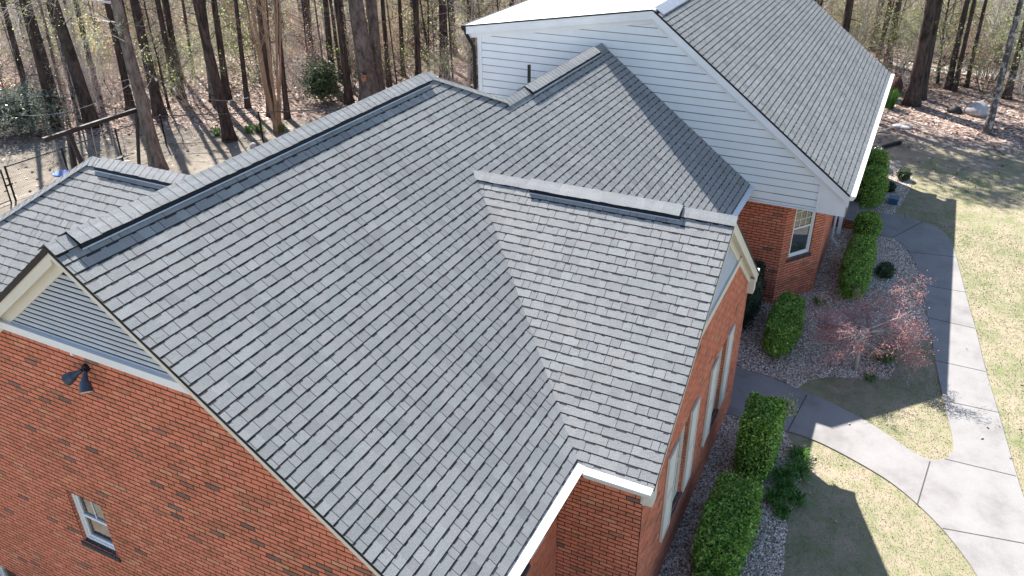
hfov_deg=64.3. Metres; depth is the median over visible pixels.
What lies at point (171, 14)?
understory shrub
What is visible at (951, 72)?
pine tree
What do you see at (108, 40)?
understory shrub
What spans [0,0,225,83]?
overhanging limb
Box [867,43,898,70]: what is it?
understory shrub
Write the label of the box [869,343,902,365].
lily clump
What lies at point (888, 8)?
bare tree
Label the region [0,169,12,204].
fence gate
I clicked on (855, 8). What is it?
sapling
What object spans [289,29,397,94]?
understory shrub
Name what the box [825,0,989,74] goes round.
understory shrub
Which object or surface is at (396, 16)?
understory shrub
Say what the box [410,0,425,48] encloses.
woodland tree
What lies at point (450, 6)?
woodland tree
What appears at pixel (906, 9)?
understory shrub
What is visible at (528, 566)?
window
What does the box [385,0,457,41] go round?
sapling
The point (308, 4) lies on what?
woodland tree
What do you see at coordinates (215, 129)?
daffodil clump
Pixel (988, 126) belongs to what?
pale bark tree
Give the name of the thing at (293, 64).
understory shrub
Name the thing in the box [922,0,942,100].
pine tree
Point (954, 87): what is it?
bare tree
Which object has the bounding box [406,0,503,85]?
sapling
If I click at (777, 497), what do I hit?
grass clump
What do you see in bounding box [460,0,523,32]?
sapling
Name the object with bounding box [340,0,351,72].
woodland tree
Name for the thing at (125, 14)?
woodland tree
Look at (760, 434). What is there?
hedge
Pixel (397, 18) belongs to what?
understory shrub
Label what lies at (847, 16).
pine tree
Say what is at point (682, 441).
window
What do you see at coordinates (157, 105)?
pine tree
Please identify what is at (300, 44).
understory shrub
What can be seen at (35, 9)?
understory shrub
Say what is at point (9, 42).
slender tree
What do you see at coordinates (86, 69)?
sapling
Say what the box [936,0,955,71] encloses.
slender tree
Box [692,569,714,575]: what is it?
hedge
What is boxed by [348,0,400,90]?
oak tree
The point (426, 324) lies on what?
brick house
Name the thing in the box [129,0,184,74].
sapling
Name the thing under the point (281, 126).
daffodil clump
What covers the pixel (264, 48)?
pine tree
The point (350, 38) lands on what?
sapling
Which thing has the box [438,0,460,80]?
pine tree
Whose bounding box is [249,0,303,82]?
sapling
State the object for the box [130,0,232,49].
understory shrub
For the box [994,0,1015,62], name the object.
woodland tree
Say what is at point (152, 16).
understory shrub
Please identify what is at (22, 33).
woodland tree
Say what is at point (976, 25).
understory shrub
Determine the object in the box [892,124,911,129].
flat stone
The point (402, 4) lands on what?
understory shrub
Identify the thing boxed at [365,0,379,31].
woodland tree
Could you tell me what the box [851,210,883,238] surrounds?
round bush
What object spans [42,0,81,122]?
slender tree
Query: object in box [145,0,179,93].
bare tree
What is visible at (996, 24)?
understory shrub
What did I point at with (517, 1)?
sapling
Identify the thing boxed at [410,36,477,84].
understory shrub
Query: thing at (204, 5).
pine tree
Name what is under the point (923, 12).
sapling
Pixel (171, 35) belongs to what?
pine tree
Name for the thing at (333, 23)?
woodland tree
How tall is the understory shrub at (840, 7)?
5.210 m
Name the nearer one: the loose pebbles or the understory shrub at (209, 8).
the loose pebbles
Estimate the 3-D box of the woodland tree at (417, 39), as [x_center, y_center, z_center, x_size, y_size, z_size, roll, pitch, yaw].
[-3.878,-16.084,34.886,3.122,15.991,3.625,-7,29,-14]
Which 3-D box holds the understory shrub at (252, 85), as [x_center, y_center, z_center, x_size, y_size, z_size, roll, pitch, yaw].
[-11.754,-10.482,38.266,4.632,2.763,5.643,21,36,34]
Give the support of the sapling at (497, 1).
on the ground
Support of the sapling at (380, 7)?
on the ground
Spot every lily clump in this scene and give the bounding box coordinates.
[811,296,828,306]
[860,372,878,381]
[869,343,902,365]
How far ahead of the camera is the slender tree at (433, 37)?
41.01 m
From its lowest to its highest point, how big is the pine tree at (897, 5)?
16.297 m
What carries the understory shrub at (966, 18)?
on the ground
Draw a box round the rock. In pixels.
[249,142,256,148]
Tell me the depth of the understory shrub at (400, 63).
38.21 m
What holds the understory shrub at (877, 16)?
on the ground
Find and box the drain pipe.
[879,141,901,148]
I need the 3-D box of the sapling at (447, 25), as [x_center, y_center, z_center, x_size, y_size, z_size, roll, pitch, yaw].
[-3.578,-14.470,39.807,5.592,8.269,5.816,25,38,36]
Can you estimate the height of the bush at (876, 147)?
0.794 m
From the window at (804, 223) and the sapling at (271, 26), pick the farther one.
the sapling at (271, 26)
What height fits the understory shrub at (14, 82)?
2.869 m
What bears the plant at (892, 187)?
on the gravel bed at (892, 167)
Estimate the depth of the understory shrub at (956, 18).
42.67 m
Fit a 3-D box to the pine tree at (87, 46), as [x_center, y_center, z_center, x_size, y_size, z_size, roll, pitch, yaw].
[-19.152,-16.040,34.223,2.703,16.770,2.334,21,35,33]
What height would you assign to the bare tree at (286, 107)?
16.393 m
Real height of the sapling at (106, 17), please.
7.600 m
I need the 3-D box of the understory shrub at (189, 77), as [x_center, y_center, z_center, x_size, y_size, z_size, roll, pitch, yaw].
[-14.701,-9.853,36.810,4.138,3.644,3.809,-16,33,-25]
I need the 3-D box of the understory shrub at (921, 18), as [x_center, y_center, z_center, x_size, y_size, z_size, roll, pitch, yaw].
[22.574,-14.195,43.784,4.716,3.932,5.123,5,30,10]
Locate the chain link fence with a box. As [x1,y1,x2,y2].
[3,107,341,200]
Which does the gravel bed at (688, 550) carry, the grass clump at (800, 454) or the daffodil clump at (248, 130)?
the grass clump at (800, 454)
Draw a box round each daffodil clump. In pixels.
[210,126,220,136]
[243,123,253,133]
[254,123,265,132]
[278,123,286,131]
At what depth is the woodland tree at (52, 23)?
36.91 m
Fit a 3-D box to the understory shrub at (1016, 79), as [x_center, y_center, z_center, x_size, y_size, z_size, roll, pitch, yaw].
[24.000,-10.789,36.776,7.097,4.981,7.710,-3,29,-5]
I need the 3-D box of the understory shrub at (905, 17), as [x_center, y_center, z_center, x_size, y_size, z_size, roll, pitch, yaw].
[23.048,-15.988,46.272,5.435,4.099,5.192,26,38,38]
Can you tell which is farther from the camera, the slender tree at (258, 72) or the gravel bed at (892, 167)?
the slender tree at (258, 72)
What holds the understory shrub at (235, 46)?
on the ground
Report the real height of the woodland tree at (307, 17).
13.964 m
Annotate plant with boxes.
[873,261,896,278]
[886,181,896,191]
[896,167,911,180]
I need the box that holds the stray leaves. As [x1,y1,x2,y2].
[724,158,1022,555]
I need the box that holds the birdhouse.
[360,73,366,81]
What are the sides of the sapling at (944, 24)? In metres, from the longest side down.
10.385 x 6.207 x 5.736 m
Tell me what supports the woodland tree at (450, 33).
on the ground
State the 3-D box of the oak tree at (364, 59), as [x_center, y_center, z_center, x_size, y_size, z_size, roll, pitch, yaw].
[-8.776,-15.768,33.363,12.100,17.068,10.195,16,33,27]
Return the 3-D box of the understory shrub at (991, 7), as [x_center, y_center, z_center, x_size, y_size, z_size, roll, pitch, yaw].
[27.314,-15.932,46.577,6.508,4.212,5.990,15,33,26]
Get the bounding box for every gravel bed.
[658,414,801,575]
[736,227,930,388]
[855,160,913,214]
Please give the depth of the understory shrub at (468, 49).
38.42 m
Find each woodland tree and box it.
[14,1,34,71]
[34,1,76,98]
[37,0,65,88]
[61,0,85,76]
[121,0,132,35]
[180,0,195,73]
[280,1,290,58]
[289,0,304,46]
[295,0,324,61]
[302,0,317,67]
[329,0,342,82]
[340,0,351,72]
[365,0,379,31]
[404,0,424,75]
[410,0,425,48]
[437,0,457,54]
[447,0,453,80]
[451,0,477,80]
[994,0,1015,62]
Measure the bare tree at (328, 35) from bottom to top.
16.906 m
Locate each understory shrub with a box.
[0,0,69,42]
[0,0,75,65]
[0,21,132,113]
[0,60,40,97]
[1,0,138,89]
[40,2,182,81]
[55,36,147,106]
[74,4,131,48]
[76,2,151,37]
[88,14,156,57]
[105,6,187,71]
[110,0,245,66]
[125,0,191,38]
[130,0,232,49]
[147,31,234,104]
[151,0,271,80]
[161,0,241,35]
[170,0,244,33]
[180,0,303,71]
[211,0,293,37]
[223,40,316,95]
[225,0,316,62]
[237,15,329,94]
[241,0,330,41]
[250,0,325,74]
[268,0,318,33]
[282,0,404,59]
[284,0,347,45]
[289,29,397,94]
[297,2,403,57]
[319,1,397,68]
[344,0,424,65]
[349,13,453,87]
[364,0,425,39]
[364,0,430,15]
[365,0,432,49]
[378,0,464,57]
[380,4,438,56]
[408,0,438,38]
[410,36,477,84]
[427,29,478,88]
[447,1,501,56]
[447,4,508,55]
[450,7,504,71]
[452,4,507,46]
[822,0,880,26]
[824,0,941,54]
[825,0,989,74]
[827,0,886,40]
[828,2,890,49]
[854,0,899,35]
[860,0,954,31]
[861,0,981,86]
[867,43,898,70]
[875,0,945,33]
[883,0,945,42]
[896,0,963,53]
[898,0,1016,55]
[898,0,1022,57]
[915,1,1011,80]
[918,0,1022,61]
[937,4,1023,91]
[938,0,1023,81]
[941,0,1023,44]
[946,0,1021,68]
[948,0,1023,37]
[961,0,1023,104]
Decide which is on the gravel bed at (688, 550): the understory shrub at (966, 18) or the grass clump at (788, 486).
the grass clump at (788, 486)
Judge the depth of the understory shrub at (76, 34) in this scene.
38.33 m
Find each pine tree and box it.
[47,0,102,128]
[73,0,102,101]
[124,0,176,118]
[163,0,186,99]
[165,0,237,142]
[191,0,235,102]
[245,0,273,117]
[334,0,355,105]
[380,0,392,86]
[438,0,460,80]
[842,0,866,32]
[867,0,894,51]
[878,0,945,106]
[883,0,901,65]
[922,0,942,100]
[943,0,970,89]
[1001,21,1023,99]
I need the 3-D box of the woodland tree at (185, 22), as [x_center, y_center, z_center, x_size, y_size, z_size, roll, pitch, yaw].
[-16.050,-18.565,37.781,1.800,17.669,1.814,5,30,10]
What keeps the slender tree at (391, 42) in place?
on the ground
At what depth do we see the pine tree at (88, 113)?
33.26 m
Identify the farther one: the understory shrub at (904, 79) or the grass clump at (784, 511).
the understory shrub at (904, 79)
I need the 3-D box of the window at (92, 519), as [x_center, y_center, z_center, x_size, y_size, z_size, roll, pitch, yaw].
[-5.971,3.383,11.670,0.792,1.065,0.133,13,32,23]
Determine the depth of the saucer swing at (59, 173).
27.36 m
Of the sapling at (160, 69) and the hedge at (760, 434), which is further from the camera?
the sapling at (160, 69)
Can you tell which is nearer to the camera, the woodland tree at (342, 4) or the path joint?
the path joint
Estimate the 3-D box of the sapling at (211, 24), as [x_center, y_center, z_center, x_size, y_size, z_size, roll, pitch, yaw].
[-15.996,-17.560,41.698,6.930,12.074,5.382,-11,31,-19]
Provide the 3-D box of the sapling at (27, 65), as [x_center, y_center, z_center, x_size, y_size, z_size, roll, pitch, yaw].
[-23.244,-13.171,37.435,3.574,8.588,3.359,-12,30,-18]
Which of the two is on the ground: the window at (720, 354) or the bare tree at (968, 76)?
the bare tree at (968, 76)
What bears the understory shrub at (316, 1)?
on the ground
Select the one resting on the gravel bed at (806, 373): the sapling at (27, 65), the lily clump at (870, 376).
the lily clump at (870, 376)
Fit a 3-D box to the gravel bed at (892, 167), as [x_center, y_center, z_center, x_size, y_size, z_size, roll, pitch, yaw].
[12.135,-3.810,28.815,3.730,0.062,6.100,13,32,23]
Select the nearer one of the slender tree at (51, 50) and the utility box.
the utility box
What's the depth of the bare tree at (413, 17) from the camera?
39.94 m
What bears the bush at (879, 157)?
on the gravel bed at (892, 167)
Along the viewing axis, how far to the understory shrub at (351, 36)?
42.02 m
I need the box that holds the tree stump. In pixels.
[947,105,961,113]
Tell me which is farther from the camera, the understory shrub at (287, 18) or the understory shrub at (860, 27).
the understory shrub at (287, 18)
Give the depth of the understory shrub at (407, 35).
43.84 m
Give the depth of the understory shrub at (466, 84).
38.03 m
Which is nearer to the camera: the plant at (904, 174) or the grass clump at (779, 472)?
the grass clump at (779, 472)
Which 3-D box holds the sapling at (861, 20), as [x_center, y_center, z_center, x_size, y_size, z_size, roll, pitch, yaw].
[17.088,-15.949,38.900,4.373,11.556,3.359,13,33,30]
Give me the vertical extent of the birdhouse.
0.330 m
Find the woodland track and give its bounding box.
[877,58,1023,78]
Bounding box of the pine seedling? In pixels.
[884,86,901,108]
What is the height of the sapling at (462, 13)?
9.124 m
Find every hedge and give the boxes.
[689,467,764,575]
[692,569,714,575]
[732,390,799,484]
[760,289,806,358]
[837,232,877,300]
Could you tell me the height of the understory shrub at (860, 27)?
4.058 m
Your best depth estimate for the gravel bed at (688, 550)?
14.53 m
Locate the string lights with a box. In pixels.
[25,72,254,115]
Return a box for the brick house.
[0,0,894,575]
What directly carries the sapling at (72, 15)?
on the ground
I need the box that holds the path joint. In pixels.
[787,221,1023,543]
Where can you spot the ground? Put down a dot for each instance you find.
(198, 158)
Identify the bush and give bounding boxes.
[0,75,74,138]
[293,56,343,104]
[742,259,766,331]
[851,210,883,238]
[853,163,889,208]
[866,147,889,170]
[871,145,882,150]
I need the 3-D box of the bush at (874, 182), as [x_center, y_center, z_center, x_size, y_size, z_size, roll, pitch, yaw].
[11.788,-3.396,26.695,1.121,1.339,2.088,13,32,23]
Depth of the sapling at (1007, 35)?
38.79 m
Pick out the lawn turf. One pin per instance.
(982, 233)
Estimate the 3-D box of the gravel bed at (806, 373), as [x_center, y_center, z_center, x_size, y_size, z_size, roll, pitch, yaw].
[8.420,0.247,21.622,5.040,0.062,9.200,13,32,23]
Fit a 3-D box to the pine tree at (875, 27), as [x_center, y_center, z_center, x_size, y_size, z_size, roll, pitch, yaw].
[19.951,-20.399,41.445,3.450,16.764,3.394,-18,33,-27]
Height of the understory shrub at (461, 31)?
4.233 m
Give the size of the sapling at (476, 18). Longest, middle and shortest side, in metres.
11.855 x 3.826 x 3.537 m
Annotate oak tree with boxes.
[46,0,169,169]
[312,0,412,100]
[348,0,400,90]
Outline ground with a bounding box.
[0,0,1023,575]
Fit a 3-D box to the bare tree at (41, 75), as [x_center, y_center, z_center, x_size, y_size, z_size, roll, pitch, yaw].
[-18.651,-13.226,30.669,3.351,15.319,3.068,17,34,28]
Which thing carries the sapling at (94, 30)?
on the ground
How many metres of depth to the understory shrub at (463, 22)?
42.72 m
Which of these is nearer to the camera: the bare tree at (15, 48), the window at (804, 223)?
the window at (804, 223)
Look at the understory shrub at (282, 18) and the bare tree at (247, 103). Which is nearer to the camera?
the bare tree at (247, 103)
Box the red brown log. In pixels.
[891,76,902,93]
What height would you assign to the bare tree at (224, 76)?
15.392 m
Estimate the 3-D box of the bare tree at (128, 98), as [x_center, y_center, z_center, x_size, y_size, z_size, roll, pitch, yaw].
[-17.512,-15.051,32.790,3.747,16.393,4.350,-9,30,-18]
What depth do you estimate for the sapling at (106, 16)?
42.68 m
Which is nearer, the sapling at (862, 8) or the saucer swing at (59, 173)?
the saucer swing at (59, 173)
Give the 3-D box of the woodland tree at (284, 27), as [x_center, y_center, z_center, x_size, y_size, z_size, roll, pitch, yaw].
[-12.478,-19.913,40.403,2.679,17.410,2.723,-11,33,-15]
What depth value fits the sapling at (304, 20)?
40.31 m
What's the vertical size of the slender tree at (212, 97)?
14.248 m
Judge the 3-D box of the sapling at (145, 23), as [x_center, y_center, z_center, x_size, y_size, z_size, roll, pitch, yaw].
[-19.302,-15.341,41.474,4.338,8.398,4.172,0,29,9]
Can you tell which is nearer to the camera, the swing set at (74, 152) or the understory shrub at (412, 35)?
the swing set at (74, 152)
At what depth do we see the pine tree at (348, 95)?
36.16 m
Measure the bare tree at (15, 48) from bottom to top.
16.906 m
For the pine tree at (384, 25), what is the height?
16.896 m
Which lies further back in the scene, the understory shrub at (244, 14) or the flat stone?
the understory shrub at (244, 14)
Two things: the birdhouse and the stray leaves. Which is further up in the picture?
the birdhouse
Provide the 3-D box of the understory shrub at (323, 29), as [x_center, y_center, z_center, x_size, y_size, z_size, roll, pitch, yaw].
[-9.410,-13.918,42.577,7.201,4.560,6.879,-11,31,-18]
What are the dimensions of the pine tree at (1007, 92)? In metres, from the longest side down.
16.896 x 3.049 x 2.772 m
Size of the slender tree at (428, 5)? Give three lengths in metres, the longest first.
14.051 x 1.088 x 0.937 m
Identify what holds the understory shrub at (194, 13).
on the ground
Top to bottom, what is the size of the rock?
0.290 m
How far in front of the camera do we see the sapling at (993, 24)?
38.30 m
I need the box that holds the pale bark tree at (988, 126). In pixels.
[981,0,1023,134]
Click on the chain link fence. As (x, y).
(119, 150)
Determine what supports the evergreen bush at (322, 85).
on the ground
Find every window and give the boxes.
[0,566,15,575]
[67,492,120,562]
[521,563,530,575]
[670,417,688,519]
[709,340,725,430]
[786,209,816,262]
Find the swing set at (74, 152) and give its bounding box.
[42,108,140,168]
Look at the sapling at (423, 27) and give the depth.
40.05 m
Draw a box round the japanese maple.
[801,271,938,386]
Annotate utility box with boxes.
[888,195,899,205]
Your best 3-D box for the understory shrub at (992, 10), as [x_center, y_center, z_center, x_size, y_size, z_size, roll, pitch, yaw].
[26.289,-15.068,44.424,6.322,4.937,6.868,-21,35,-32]
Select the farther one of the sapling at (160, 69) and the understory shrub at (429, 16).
the understory shrub at (429, 16)
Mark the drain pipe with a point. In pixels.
(892, 144)
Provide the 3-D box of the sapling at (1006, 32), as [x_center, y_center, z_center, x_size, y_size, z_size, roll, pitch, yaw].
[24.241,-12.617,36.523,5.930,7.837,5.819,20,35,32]
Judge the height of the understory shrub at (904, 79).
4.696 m
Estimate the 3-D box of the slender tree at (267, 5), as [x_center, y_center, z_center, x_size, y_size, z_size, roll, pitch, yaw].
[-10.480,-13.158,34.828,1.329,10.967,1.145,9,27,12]
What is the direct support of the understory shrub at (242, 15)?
on the ground
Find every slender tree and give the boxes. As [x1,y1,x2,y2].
[0,16,16,67]
[39,0,65,105]
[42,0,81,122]
[176,36,184,79]
[190,2,215,106]
[245,0,261,82]
[265,0,273,59]
[312,0,323,67]
[383,0,397,83]
[427,0,432,71]
[431,0,435,73]
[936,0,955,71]
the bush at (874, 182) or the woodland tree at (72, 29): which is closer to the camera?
the bush at (874, 182)
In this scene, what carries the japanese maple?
on the gravel bed at (806, 373)
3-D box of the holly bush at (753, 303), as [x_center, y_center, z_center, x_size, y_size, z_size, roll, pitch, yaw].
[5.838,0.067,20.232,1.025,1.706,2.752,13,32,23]
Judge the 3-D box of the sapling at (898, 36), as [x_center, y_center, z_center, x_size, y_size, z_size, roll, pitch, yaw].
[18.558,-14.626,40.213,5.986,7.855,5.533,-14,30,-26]
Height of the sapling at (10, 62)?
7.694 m
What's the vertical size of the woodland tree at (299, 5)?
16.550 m
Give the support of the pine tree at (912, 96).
on the ground
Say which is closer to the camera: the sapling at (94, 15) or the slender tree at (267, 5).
the slender tree at (267, 5)
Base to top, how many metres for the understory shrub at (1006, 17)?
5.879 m
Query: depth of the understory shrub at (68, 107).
36.16 m
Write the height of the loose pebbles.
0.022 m
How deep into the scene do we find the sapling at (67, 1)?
37.24 m
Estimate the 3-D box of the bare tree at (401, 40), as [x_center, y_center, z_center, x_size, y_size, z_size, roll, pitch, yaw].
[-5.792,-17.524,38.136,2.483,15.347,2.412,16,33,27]
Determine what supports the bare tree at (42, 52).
on the ground
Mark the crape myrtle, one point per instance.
(277, 104)
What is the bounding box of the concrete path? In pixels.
[726,213,1023,575]
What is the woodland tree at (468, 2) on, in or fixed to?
on the ground
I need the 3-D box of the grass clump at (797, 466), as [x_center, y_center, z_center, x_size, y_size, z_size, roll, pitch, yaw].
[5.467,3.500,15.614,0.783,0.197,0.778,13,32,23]
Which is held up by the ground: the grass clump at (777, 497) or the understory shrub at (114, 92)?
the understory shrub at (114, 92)
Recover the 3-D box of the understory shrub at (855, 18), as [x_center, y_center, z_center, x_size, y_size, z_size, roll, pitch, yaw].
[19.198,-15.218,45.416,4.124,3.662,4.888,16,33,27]
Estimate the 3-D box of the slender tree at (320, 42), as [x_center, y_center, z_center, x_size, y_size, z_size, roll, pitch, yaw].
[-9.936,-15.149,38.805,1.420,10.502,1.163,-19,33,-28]
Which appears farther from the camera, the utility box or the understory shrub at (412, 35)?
the understory shrub at (412, 35)
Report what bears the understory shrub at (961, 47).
on the ground
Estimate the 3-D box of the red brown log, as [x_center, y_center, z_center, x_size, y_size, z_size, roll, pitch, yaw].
[18.061,-9.451,38.218,0.538,0.973,1.110,13,32,23]
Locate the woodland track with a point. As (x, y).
(894, 65)
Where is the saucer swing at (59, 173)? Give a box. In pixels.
[52,140,68,176]
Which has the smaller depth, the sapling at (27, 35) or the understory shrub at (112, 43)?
the sapling at (27, 35)
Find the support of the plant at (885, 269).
on the gravel bed at (806, 373)
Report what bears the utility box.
on the gravel bed at (892, 167)
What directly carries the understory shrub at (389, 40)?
on the ground
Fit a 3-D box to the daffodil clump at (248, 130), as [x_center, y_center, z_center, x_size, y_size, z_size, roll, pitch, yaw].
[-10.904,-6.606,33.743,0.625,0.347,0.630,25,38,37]
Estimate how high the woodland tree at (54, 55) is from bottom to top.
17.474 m
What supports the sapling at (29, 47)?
on the ground
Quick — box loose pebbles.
[659,161,930,575]
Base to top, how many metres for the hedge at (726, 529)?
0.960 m
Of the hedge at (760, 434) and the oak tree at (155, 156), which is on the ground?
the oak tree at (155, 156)
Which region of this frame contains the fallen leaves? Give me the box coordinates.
[0,2,1023,206]
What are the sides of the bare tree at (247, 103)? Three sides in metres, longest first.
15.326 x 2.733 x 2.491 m
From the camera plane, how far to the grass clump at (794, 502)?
14.94 m
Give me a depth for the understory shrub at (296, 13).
49.00 m
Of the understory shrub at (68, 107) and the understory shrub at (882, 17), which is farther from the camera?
the understory shrub at (882, 17)
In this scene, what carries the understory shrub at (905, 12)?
on the ground
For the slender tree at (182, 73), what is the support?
on the ground
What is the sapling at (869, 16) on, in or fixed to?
on the ground
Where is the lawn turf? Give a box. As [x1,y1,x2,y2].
[783,167,1023,575]
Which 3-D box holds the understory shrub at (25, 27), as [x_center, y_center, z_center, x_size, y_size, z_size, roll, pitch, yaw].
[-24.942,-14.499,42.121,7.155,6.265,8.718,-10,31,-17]
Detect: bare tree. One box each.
[0,0,35,89]
[0,0,62,128]
[25,0,63,113]
[102,0,135,110]
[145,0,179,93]
[195,0,243,99]
[222,0,257,108]
[263,0,290,119]
[310,0,338,93]
[387,0,410,76]
[412,0,421,71]
[876,0,893,56]
[950,0,976,91]
[963,0,990,87]
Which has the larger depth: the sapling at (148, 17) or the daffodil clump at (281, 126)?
the sapling at (148, 17)
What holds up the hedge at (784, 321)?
on the gravel bed at (806, 373)
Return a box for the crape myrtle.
[214,0,297,133]
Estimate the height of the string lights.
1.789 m
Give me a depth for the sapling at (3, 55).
37.78 m
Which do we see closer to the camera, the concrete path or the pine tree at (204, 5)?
the concrete path
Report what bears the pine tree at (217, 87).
on the ground
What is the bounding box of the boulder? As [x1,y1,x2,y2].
[964,101,988,116]
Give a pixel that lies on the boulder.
(979, 108)
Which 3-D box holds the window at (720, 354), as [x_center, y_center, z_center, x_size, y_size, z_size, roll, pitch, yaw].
[3.760,1.808,15.111,0.133,1.735,0.792,13,32,23]
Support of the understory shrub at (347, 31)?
on the ground
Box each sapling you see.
[0,0,35,90]
[0,0,50,59]
[0,0,51,83]
[0,1,48,96]
[0,23,21,90]
[1,0,81,80]
[9,0,116,113]
[19,0,129,77]
[36,0,88,43]
[64,0,115,81]
[69,1,103,43]
[79,0,210,108]
[81,0,133,36]
[90,0,150,48]
[99,0,182,52]
[125,0,183,66]
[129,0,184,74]
[171,0,247,46]
[231,0,294,72]
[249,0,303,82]
[270,0,348,72]
[300,0,368,86]
[377,0,397,29]
[381,0,476,70]
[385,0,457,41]
[388,0,503,66]
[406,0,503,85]
[444,0,504,63]
[447,0,487,38]
[454,0,513,60]
[455,0,520,34]
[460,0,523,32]
[828,0,889,43]
[829,0,936,61]
[833,0,870,29]
[837,0,888,48]
[838,0,906,49]
[889,0,1015,85]
[907,0,957,44]
[950,0,1023,82]
[976,0,1023,78]
[977,0,1023,81]
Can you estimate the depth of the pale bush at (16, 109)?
33.14 m
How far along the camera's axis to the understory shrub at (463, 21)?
43.34 m
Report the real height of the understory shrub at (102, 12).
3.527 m
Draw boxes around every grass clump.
[761,482,793,506]
[767,463,801,486]
[769,474,804,497]
[771,502,795,520]
[781,444,813,462]
[781,458,817,484]
[783,485,809,508]
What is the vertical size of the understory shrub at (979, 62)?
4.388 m
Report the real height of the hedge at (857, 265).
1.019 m
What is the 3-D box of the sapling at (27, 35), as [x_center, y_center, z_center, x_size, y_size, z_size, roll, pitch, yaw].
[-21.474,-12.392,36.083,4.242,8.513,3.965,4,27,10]
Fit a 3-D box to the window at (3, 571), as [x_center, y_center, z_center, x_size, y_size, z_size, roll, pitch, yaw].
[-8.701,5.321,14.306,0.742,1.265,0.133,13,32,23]
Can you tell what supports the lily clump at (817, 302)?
on the gravel bed at (806, 373)
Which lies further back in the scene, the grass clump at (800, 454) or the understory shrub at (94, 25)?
the understory shrub at (94, 25)
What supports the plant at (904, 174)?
on the gravel bed at (892, 167)
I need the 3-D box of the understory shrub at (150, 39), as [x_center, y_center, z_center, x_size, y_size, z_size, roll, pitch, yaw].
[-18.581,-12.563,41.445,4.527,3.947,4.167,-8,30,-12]

